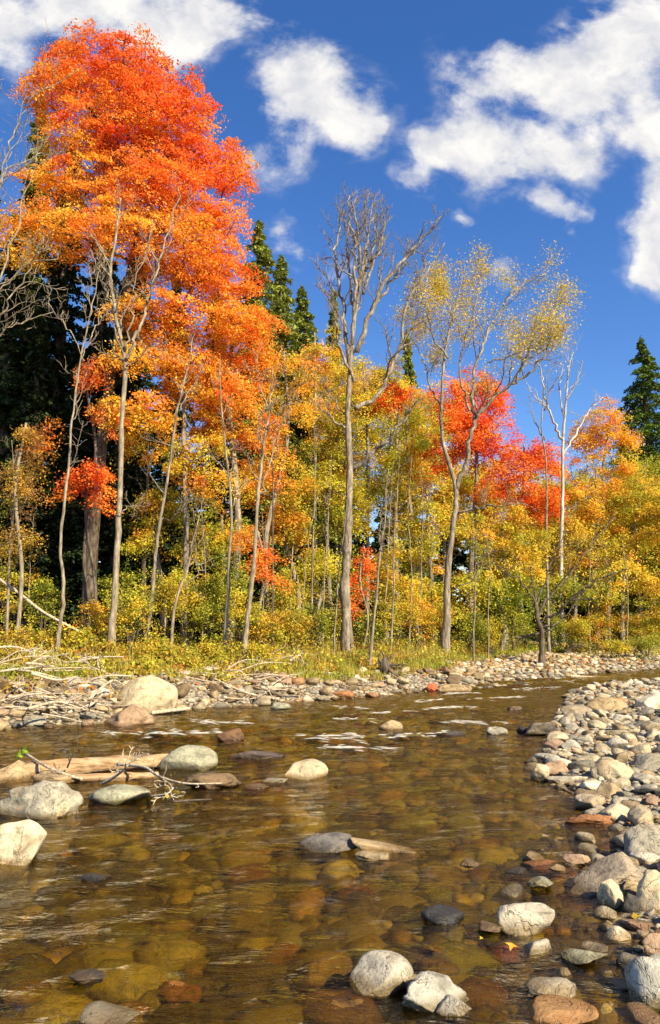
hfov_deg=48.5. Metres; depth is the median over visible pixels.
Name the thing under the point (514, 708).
stream rock
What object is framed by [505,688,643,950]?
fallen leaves
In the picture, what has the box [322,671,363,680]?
fallen log
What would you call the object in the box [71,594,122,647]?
shrub
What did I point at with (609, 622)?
shrub
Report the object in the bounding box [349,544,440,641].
broadleaf tree
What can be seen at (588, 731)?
cobble
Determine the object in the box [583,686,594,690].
cobble
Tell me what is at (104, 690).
bank stone
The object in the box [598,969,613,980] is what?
cobble
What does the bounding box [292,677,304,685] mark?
bank stone
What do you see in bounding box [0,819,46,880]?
stream rock
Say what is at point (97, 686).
bank stone
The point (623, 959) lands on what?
cobble
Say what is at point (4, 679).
bank stone
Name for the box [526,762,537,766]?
cobble
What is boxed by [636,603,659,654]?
shrub
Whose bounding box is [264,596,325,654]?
shrub
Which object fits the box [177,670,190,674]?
bank stone
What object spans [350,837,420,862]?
stream rock
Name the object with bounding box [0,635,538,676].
dry weeds
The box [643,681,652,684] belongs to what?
cobble
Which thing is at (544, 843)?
cobble
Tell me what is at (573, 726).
cobble
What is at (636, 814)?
cobble
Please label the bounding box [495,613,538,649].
shrub
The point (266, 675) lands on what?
driftwood branch
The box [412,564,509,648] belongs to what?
broadleaf tree
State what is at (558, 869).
stream rock
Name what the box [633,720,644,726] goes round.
cobble
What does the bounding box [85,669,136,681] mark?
driftwood branch
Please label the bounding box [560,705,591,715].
stream rock
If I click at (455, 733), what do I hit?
stream rock
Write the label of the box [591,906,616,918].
cobble
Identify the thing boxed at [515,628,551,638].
fallen log
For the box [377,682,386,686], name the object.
bank stone
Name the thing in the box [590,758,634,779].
stream rock
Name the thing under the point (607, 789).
stream rock
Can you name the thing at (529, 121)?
sky
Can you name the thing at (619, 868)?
stream rock
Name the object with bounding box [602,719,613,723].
cobble
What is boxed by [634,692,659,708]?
stream rock
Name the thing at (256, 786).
stream rock
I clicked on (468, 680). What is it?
bank stone
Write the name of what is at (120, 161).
maple tree
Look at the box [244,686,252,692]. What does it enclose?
bank stone
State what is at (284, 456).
maple tree
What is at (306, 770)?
stream rock
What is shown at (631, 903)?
stream rock
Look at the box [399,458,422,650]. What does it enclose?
slender tree
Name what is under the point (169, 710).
driftwood log
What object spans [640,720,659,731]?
cobble
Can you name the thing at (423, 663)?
grass
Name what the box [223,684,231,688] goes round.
bank stone
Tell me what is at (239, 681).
bank stone
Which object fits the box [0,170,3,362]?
conifer tree
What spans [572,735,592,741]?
cobble
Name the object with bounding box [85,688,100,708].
driftwood branch
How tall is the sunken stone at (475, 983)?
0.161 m
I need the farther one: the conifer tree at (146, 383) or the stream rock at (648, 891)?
the conifer tree at (146, 383)
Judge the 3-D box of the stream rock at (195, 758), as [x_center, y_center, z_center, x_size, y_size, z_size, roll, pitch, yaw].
[-1.613,2.849,8.368,0.675,0.368,0.540,0,-9,0]
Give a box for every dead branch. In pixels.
[14,745,82,780]
[51,732,81,767]
[101,745,153,784]
[116,751,221,791]
[149,774,182,811]
[174,798,210,803]
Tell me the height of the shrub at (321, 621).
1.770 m
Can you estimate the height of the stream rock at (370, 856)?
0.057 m
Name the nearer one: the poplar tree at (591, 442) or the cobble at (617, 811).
the cobble at (617, 811)
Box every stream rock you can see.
[0,760,32,789]
[0,780,83,829]
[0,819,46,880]
[23,715,46,727]
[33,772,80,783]
[56,805,69,818]
[67,968,104,986]
[79,872,111,883]
[79,1001,141,1023]
[89,784,150,806]
[104,704,155,729]
[118,674,177,715]
[147,730,162,739]
[158,745,217,778]
[184,772,243,793]
[216,728,243,744]
[227,750,286,764]
[244,783,269,790]
[262,777,287,783]
[271,702,290,712]
[285,759,327,787]
[298,832,356,853]
[332,691,354,698]
[349,950,412,999]
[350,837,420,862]
[354,851,390,862]
[379,720,402,732]
[401,970,469,1018]
[404,974,416,987]
[421,904,463,929]
[426,683,437,691]
[435,994,471,1019]
[437,731,465,737]
[438,666,453,672]
[439,684,471,693]
[460,859,478,867]
[478,920,501,932]
[486,726,508,737]
[497,902,554,939]
[505,867,527,876]
[507,706,521,711]
[516,726,526,734]
[520,859,559,873]
[524,722,558,736]
[525,977,581,998]
[527,876,553,887]
[527,994,598,1023]
[530,764,548,781]
[544,760,568,775]
[546,732,567,741]
[546,776,588,783]
[549,864,571,873]
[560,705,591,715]
[560,948,607,964]
[562,854,590,864]
[563,862,585,868]
[564,814,612,828]
[569,852,643,901]
[574,793,605,809]
[584,697,627,710]
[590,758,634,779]
[597,782,621,797]
[597,878,624,909]
[618,918,655,931]
[620,893,639,912]
[622,879,637,896]
[623,824,659,856]
[624,956,659,1010]
[629,850,659,864]
[630,753,659,769]
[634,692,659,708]
[636,870,659,912]
[642,933,659,956]
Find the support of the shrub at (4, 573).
on the ground at (420, 681)
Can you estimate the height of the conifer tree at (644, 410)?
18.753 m
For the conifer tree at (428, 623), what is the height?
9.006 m
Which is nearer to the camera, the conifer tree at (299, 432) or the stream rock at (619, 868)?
the stream rock at (619, 868)
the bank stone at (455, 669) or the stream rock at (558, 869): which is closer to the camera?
the stream rock at (558, 869)
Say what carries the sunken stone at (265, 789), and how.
on the riverbed stones
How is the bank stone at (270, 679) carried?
on the ground at (420, 681)
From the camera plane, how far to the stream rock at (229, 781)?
7.26 m
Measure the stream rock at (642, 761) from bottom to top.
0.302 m
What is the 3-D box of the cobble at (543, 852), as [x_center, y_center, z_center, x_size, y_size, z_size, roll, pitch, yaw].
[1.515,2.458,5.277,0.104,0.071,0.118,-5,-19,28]
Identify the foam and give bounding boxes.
[101,677,583,750]
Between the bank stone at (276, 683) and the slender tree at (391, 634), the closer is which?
the bank stone at (276, 683)
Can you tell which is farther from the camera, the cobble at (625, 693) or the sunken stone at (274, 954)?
the cobble at (625, 693)
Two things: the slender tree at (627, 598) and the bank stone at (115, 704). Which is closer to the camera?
the bank stone at (115, 704)
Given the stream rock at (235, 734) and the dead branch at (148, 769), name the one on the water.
the dead branch at (148, 769)
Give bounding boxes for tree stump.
[367,650,405,676]
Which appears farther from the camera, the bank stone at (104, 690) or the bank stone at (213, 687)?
the bank stone at (213, 687)
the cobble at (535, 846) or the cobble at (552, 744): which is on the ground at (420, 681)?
the cobble at (552, 744)
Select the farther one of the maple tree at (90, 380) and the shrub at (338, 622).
the shrub at (338, 622)
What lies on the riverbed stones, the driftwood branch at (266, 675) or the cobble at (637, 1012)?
the cobble at (637, 1012)
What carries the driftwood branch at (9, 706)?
on the driftwood branch
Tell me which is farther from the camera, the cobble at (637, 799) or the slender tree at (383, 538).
the slender tree at (383, 538)
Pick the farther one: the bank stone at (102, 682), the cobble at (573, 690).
the cobble at (573, 690)
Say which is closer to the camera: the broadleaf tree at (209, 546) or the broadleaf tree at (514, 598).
the broadleaf tree at (209, 546)
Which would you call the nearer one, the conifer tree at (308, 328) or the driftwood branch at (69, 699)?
the driftwood branch at (69, 699)
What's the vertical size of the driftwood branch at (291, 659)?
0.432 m
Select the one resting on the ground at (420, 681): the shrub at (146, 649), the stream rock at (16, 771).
the shrub at (146, 649)
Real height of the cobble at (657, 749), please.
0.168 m
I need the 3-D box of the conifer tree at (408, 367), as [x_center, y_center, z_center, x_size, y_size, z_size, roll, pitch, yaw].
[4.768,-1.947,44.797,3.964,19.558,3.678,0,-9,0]
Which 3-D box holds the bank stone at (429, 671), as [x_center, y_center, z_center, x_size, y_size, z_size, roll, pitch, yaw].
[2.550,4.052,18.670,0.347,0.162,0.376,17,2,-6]
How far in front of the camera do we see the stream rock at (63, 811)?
6.20 m
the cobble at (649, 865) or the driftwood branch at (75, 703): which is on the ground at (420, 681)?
the cobble at (649, 865)
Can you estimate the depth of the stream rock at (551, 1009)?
3.03 m
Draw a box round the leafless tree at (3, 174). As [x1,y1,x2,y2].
[0,19,76,336]
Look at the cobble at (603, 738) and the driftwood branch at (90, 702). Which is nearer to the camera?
the cobble at (603, 738)
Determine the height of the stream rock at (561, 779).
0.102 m
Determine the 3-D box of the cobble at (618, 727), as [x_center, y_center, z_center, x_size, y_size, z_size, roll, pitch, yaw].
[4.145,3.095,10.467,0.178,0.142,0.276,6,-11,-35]
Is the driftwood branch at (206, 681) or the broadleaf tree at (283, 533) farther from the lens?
the broadleaf tree at (283, 533)
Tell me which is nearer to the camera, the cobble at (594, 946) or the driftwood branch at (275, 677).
the cobble at (594, 946)
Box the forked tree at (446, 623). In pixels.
[386,236,590,652]
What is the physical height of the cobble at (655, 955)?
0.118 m
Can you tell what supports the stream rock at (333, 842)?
on the water
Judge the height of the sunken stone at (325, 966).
0.119 m
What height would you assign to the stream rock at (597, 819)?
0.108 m
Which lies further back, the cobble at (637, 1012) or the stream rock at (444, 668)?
the stream rock at (444, 668)
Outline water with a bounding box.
[0,669,659,1023]
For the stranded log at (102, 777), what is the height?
0.120 m
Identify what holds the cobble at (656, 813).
on the ground at (420, 681)
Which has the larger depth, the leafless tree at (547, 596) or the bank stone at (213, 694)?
the leafless tree at (547, 596)
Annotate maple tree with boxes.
[0,16,292,647]
[15,357,132,625]
[40,456,124,649]
[108,327,250,647]
[146,288,300,648]
[217,523,298,644]
[231,351,332,644]
[335,544,380,649]
[358,378,419,638]
[391,363,518,641]
[467,432,580,644]
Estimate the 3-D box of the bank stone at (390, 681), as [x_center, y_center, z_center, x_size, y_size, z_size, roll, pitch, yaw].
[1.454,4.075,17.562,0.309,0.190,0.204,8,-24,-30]
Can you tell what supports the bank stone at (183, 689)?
on the ground at (420, 681)
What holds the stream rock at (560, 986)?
on the water
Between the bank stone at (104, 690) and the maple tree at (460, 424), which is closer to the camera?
the bank stone at (104, 690)
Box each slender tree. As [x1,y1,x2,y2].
[0,437,37,640]
[16,515,44,626]
[37,250,113,661]
[73,170,213,658]
[127,411,162,640]
[140,311,210,640]
[169,497,214,647]
[187,452,220,642]
[201,360,256,652]
[240,342,342,663]
[259,507,270,644]
[270,454,282,648]
[288,499,309,632]
[296,524,315,649]
[306,413,324,644]
[322,455,341,646]
[333,484,355,652]
[364,469,395,667]
[382,470,399,643]
[389,433,415,648]
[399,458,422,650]
[412,467,431,647]
[426,521,439,646]
[471,528,477,661]
[481,531,494,658]
[508,543,521,651]
[587,554,596,653]
[599,536,607,651]
[620,543,629,654]
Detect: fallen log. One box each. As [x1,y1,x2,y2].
[0,578,80,632]
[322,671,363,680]
[379,692,400,697]
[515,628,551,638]
[571,675,614,677]
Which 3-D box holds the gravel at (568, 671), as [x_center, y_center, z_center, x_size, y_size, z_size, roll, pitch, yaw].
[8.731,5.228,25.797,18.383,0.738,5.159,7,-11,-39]
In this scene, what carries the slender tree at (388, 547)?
on the ground at (420, 681)
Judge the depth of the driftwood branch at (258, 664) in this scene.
16.09 m
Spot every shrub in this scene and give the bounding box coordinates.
[0,511,43,644]
[0,623,42,650]
[0,639,33,661]
[6,642,52,662]
[13,574,73,646]
[26,629,60,654]
[47,645,79,662]
[48,622,100,658]
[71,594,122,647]
[89,637,135,662]
[92,558,153,654]
[102,583,165,658]
[117,639,166,661]
[129,566,192,647]
[135,628,178,658]
[151,567,220,650]
[154,641,197,659]
[164,650,200,669]
[181,571,236,649]
[193,637,237,663]
[199,538,254,642]
[210,586,272,650]
[232,641,276,664]
[241,611,290,652]
[264,563,311,648]
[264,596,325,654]
[289,596,341,652]
[319,600,353,646]
[354,609,388,647]
[373,594,426,647]
[396,589,440,649]
[418,602,460,650]
[451,609,493,654]
[468,613,517,658]
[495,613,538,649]
[524,606,573,651]
[557,610,607,654]
[583,598,637,652]
[590,635,637,658]
[610,612,659,654]
[626,631,659,659]
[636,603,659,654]
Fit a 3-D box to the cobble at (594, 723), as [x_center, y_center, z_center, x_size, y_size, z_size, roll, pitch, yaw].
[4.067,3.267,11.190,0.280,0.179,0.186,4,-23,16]
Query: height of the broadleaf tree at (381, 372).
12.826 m
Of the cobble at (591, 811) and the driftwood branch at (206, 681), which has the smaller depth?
the cobble at (591, 811)
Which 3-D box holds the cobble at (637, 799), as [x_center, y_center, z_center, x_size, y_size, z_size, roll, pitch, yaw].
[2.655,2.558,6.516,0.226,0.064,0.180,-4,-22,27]
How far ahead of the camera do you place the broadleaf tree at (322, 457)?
33.23 m
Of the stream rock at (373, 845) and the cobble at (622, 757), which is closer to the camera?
the stream rock at (373, 845)
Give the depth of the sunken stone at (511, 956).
3.66 m
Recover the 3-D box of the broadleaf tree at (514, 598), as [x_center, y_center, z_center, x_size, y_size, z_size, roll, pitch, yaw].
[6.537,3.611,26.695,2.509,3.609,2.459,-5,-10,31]
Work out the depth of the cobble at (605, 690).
16.11 m
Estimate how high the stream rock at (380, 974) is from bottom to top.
0.166 m
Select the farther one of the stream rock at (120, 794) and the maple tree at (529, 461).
the maple tree at (529, 461)
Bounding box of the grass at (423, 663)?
[0,640,598,685]
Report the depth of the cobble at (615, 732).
9.97 m
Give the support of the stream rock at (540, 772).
on the riverbed stones
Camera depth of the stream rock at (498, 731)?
10.70 m
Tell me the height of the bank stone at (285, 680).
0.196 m
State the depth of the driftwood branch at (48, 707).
11.78 m
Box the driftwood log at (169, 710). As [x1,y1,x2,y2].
[151,707,189,714]
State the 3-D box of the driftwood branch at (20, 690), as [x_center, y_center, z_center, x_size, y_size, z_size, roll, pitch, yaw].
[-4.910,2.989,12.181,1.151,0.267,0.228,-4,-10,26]
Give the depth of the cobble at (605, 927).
3.91 m
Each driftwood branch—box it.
[0,637,61,665]
[0,642,31,666]
[0,645,45,662]
[0,660,54,671]
[0,688,56,701]
[0,698,42,709]
[2,684,82,705]
[5,660,53,672]
[8,681,55,702]
[11,667,56,677]
[14,684,60,700]
[16,641,39,657]
[18,689,103,715]
[26,658,45,670]
[26,701,70,710]
[28,694,80,713]
[31,672,77,683]
[32,653,65,663]
[34,687,63,709]
[39,666,73,671]
[40,667,97,677]
[41,648,56,667]
[42,713,81,721]
[44,685,107,716]
[49,692,82,704]
[52,681,72,692]
[58,697,116,709]
[63,655,89,663]
[64,701,87,712]
[65,648,126,663]
[73,672,112,688]
[79,677,115,691]
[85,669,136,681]
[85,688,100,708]
[88,671,125,699]
[95,703,130,713]
[96,657,107,674]
[180,671,243,684]
[201,671,255,679]
[207,658,242,670]
[214,678,278,700]
[224,683,273,699]
[226,656,271,670]
[235,656,291,672]
[254,669,287,678]
[258,672,287,688]
[261,685,287,690]
[265,644,306,669]
[267,683,298,688]
[269,690,299,696]
[272,641,297,661]
[289,649,305,663]
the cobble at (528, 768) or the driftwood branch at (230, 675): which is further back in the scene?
the driftwood branch at (230, 675)
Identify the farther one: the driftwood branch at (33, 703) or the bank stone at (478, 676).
the bank stone at (478, 676)
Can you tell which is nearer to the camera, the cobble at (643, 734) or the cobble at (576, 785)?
the cobble at (576, 785)
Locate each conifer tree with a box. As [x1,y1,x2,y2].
[0,97,58,603]
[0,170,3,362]
[0,218,50,642]
[0,303,72,644]
[4,144,90,621]
[23,341,103,645]
[33,203,146,642]
[46,277,164,649]
[106,250,180,644]
[135,280,219,637]
[150,296,262,644]
[174,220,339,644]
[189,255,363,641]
[215,342,286,642]
[237,284,380,641]
[274,379,335,637]
[318,289,360,628]
[327,504,390,634]
[355,507,400,633]
[381,544,439,635]
[384,328,440,637]
[422,501,467,636]
[436,502,534,637]
[483,524,565,638]
[538,528,576,635]
[555,504,611,636]
[569,336,659,640]
[591,423,659,646]
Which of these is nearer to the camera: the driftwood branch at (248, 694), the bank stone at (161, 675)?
the driftwood branch at (248, 694)
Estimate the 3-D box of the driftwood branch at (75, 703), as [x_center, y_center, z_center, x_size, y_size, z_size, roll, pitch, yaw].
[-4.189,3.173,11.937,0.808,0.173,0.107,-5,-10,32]
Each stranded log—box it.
[25,754,167,780]
[71,772,158,783]
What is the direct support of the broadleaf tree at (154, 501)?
on the ground at (420, 681)
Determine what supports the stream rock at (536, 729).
on the riverbed stones
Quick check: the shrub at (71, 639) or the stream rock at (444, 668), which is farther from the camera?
the stream rock at (444, 668)
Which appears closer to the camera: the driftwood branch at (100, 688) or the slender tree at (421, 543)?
the driftwood branch at (100, 688)
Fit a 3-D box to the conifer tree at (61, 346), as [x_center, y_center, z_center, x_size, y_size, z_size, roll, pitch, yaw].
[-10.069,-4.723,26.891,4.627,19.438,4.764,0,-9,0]
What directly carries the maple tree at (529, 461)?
on the ground at (420, 681)
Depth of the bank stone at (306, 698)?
15.35 m
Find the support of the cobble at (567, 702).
on the ground at (420, 681)
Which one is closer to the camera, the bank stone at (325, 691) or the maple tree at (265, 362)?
the bank stone at (325, 691)
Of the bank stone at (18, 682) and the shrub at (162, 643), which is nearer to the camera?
the bank stone at (18, 682)
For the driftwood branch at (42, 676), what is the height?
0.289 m
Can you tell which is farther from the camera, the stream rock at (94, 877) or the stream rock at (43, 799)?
the stream rock at (43, 799)
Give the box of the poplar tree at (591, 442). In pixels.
[564,394,645,643]
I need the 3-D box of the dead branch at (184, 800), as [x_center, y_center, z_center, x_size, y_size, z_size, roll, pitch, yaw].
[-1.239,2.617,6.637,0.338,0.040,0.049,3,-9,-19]
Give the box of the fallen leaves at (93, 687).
[0,643,659,705]
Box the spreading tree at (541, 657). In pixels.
[478,508,632,666]
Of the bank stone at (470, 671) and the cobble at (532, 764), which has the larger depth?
the bank stone at (470, 671)
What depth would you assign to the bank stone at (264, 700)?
14.50 m
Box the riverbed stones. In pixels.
[0,706,623,1023]
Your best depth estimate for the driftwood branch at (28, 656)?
13.43 m
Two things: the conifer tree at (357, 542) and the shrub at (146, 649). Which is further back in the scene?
the conifer tree at (357, 542)
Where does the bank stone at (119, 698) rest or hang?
on the ground at (420, 681)
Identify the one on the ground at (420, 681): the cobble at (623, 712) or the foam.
the cobble at (623, 712)
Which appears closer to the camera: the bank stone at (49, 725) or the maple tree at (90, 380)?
the bank stone at (49, 725)
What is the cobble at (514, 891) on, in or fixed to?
on the riverbed stones
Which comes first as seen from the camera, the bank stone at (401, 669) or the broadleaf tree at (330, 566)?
the bank stone at (401, 669)
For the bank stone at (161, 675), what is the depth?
14.81 m
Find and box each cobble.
[489,870,506,882]
[499,883,525,904]
[502,861,516,870]
[511,842,523,848]
[522,851,549,861]
[523,766,534,772]
[523,938,551,963]
[524,757,538,763]
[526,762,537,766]
[529,839,549,847]
[531,816,549,824]
[531,843,547,850]
[534,753,559,760]
[534,849,547,856]
[544,739,562,749]
[544,754,555,759]
[545,749,556,754]
[545,756,570,765]
[549,839,562,849]
[550,720,561,727]
[551,967,571,980]
[555,783,566,789]
[557,751,571,756]
[559,713,575,721]
[559,717,571,726]
[561,740,579,749]
[564,701,573,705]
[564,722,578,730]
[566,688,578,692]
[567,756,576,761]
[568,734,577,738]
[568,759,595,769]
[569,769,578,773]
[571,747,583,753]
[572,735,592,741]
[572,754,599,761]
[572,783,580,787]
[573,713,583,718]
[573,832,598,844]
[574,788,599,795]
[575,933,590,941]
[575,979,605,995]
[576,698,585,704]
[576,729,584,734]
[577,843,599,856]
[579,720,587,726]
[579,779,600,790]
[579,941,613,957]
[580,690,593,694]
[581,767,590,773]
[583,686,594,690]
[583,730,593,734]
[584,808,599,814]
[585,711,598,719]
[587,720,605,727]
[589,853,604,864]
[591,682,601,688]
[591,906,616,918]
[591,936,601,940]
[592,709,606,716]
[595,743,610,752]
[595,757,613,765]
[596,692,609,696]
[596,805,604,810]
[597,735,612,740]
[598,802,628,821]
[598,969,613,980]
[600,851,611,855]
[600,923,614,931]
[601,689,610,692]
[601,750,611,754]
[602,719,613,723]
[603,926,631,943]
[604,730,628,736]
[605,736,627,748]
[606,682,613,687]
[606,977,627,992]
[607,823,624,831]
[608,836,615,844]
[609,777,630,787]
[610,797,628,803]
[611,748,633,757]
[611,752,627,762]
[612,714,627,720]
[612,723,629,729]
[613,834,623,847]
[615,709,626,714]
[615,791,631,796]
[616,683,628,688]
[616,952,639,969]
[620,733,636,740]
[620,800,647,808]
[621,945,631,953]
[622,708,631,713]
[623,691,634,695]
[623,785,633,792]
[624,796,641,801]
[625,1001,659,1023]
[627,805,654,825]
[628,743,650,755]
[628,856,639,865]
[632,767,641,772]
[632,773,659,783]
[632,945,643,952]
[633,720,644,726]
[634,784,657,793]
[636,866,647,872]
[636,930,648,937]
[637,707,654,715]
[638,732,646,736]
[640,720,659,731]
[640,770,655,775]
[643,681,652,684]
[643,861,656,869]
[645,795,659,804]
[645,909,656,916]
[646,728,659,738]
[649,953,659,958]
[651,810,659,816]
[654,734,659,741]
[654,786,659,796]
[655,743,659,752]
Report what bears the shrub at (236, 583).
on the ground at (420, 681)
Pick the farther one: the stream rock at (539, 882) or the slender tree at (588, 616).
the slender tree at (588, 616)
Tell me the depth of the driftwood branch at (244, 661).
16.11 m
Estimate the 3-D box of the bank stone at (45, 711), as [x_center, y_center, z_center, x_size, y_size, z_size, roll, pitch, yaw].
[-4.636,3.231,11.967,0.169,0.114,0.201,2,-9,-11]
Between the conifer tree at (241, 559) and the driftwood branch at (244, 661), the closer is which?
the driftwood branch at (244, 661)
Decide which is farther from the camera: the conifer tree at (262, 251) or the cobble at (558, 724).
the conifer tree at (262, 251)
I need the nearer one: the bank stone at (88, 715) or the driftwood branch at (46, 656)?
the bank stone at (88, 715)
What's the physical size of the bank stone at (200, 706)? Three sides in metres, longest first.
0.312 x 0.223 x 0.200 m
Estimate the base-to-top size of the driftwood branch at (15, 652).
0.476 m
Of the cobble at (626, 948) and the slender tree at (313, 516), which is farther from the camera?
the slender tree at (313, 516)
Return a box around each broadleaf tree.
[0,423,56,640]
[120,481,205,644]
[164,502,257,640]
[252,485,314,646]
[271,544,354,644]
[273,364,334,507]
[274,324,343,632]
[279,433,384,641]
[298,359,402,640]
[309,353,422,641]
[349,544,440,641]
[352,382,448,639]
[357,392,452,640]
[364,467,498,642]
[402,379,498,637]
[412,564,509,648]
[435,458,544,641]
[451,497,556,649]
[478,561,546,651]
[481,463,619,612]
[507,468,609,647]
[515,566,622,652]
[554,453,649,647]
[567,446,659,639]
[582,556,659,654]
[590,465,659,650]
[630,505,659,611]
[632,451,659,587]
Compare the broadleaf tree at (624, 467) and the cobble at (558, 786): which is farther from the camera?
the broadleaf tree at (624, 467)
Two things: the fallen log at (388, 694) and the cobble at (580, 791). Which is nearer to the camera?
the cobble at (580, 791)
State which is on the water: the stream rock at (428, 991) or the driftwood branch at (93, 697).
the stream rock at (428, 991)
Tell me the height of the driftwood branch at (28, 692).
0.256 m
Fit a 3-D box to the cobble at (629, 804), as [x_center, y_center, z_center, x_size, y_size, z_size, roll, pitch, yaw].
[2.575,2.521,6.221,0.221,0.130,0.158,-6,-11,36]
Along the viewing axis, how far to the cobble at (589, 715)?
12.12 m
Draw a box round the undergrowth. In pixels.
[0,633,576,692]
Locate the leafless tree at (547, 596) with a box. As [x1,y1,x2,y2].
[524,348,561,651]
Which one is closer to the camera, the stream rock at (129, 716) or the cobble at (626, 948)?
the cobble at (626, 948)
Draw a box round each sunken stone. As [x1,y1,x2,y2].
[0,979,51,1007]
[120,1002,152,1023]
[157,980,201,1001]
[226,863,269,883]
[242,780,283,794]
[253,791,295,808]
[259,942,297,963]
[297,950,352,987]
[299,989,383,1023]
[335,887,375,899]
[413,957,460,973]
[457,976,507,1009]
[490,944,522,963]
[532,946,565,967]
[571,922,605,932]
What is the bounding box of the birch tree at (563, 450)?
[525,335,612,652]
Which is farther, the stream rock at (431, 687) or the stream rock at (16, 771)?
the stream rock at (431, 687)
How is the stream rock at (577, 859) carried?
on the stream rock at (569, 865)
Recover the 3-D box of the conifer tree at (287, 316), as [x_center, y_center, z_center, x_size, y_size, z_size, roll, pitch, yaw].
[-2.243,-3.150,33.996,8.043,18.696,7.807,0,-9,0]
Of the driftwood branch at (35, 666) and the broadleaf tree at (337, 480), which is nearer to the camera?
the driftwood branch at (35, 666)
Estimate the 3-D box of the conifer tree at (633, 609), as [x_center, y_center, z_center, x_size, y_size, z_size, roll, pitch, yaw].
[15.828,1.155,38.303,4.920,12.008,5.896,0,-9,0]
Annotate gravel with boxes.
[0,668,498,730]
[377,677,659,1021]
[438,647,659,685]
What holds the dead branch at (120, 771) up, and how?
on the water
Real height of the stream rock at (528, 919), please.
0.152 m
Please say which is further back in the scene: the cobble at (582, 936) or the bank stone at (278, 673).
the bank stone at (278, 673)
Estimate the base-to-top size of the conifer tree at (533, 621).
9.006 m
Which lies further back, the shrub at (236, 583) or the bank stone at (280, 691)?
the shrub at (236, 583)
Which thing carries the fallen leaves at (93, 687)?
on the ground at (420, 681)
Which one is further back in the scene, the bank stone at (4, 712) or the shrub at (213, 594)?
the shrub at (213, 594)
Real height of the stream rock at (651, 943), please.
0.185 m
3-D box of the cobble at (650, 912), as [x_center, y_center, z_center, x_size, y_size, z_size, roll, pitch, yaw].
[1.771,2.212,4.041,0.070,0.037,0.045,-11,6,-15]
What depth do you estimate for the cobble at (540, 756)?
8.60 m
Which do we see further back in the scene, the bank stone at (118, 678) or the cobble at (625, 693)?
the cobble at (625, 693)
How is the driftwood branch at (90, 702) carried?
on the driftwood branch at (75, 703)
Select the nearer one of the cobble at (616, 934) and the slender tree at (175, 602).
the cobble at (616, 934)
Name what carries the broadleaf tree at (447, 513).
on the ground at (420, 681)
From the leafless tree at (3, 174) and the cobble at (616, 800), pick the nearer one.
the cobble at (616, 800)
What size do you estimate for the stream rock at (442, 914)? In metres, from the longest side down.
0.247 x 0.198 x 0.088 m
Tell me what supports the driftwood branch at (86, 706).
on the ground at (420, 681)
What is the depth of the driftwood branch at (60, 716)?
11.43 m
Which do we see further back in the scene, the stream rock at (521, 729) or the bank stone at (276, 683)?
the bank stone at (276, 683)
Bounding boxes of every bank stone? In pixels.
[0,676,8,688]
[0,692,6,703]
[0,708,8,716]
[0,719,7,731]
[2,703,14,708]
[8,709,27,717]
[11,681,24,688]
[11,686,27,693]
[12,722,20,728]
[16,675,29,683]
[34,680,46,688]
[40,709,50,712]
[43,722,54,729]
[47,687,60,695]
[50,680,71,688]
[61,711,79,721]
[67,677,82,685]
[73,703,94,712]
[80,712,97,719]
[81,719,93,727]
[89,688,109,697]
[90,681,101,688]
[92,678,106,683]
[96,705,112,712]
[106,672,125,681]
[107,698,116,703]
[110,703,120,709]
[111,682,122,689]
[111,694,121,700]
[113,708,122,713]
[158,672,166,678]
[164,676,173,682]
[176,683,189,697]
[176,704,191,712]
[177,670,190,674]
[192,701,206,711]
[199,698,210,705]
[208,683,222,691]
[208,690,217,698]
[213,702,229,710]
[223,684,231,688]
[225,694,239,702]
[228,678,243,685]
[237,703,252,708]
[239,677,252,681]
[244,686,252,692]
[248,679,259,684]
[252,686,260,689]
[252,695,270,706]
[266,677,275,681]
[266,688,283,696]
[269,682,281,685]
[274,671,289,678]
[278,677,291,684]
[282,700,295,705]
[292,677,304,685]
[302,695,314,702]
[306,677,319,684]
[318,695,330,701]
[319,687,331,695]
[324,679,334,685]
[345,678,358,685]
[347,685,357,690]
[362,686,370,690]
[366,692,378,698]
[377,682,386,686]
[385,678,396,685]
[396,666,409,672]
[397,677,408,683]
[423,667,436,674]
[445,674,461,683]
[450,667,462,673]
[460,677,474,684]
[466,668,475,674]
[471,673,483,680]
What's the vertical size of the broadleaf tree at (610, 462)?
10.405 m
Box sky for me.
[0,0,659,603]
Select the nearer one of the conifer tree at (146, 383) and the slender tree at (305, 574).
the slender tree at (305, 574)
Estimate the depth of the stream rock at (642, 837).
5.01 m
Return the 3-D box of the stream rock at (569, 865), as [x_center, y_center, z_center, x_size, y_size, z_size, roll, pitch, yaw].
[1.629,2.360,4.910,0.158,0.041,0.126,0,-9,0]
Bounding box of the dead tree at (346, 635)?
[307,178,454,652]
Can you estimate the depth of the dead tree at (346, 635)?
23.08 m
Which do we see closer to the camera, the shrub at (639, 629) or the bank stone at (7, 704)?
the bank stone at (7, 704)
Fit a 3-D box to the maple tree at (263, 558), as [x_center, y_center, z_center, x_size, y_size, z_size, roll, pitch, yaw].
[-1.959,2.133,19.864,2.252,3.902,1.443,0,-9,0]
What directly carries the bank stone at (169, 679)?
on the ground at (420, 681)
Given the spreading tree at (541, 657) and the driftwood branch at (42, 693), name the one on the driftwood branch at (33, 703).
the driftwood branch at (42, 693)
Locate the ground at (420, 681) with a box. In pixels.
[0,607,659,1023]
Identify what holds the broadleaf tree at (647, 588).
on the ground at (420, 681)
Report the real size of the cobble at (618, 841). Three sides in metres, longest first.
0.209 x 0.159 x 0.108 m
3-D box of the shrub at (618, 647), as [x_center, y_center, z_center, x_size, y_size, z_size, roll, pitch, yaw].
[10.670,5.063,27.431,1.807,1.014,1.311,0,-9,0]

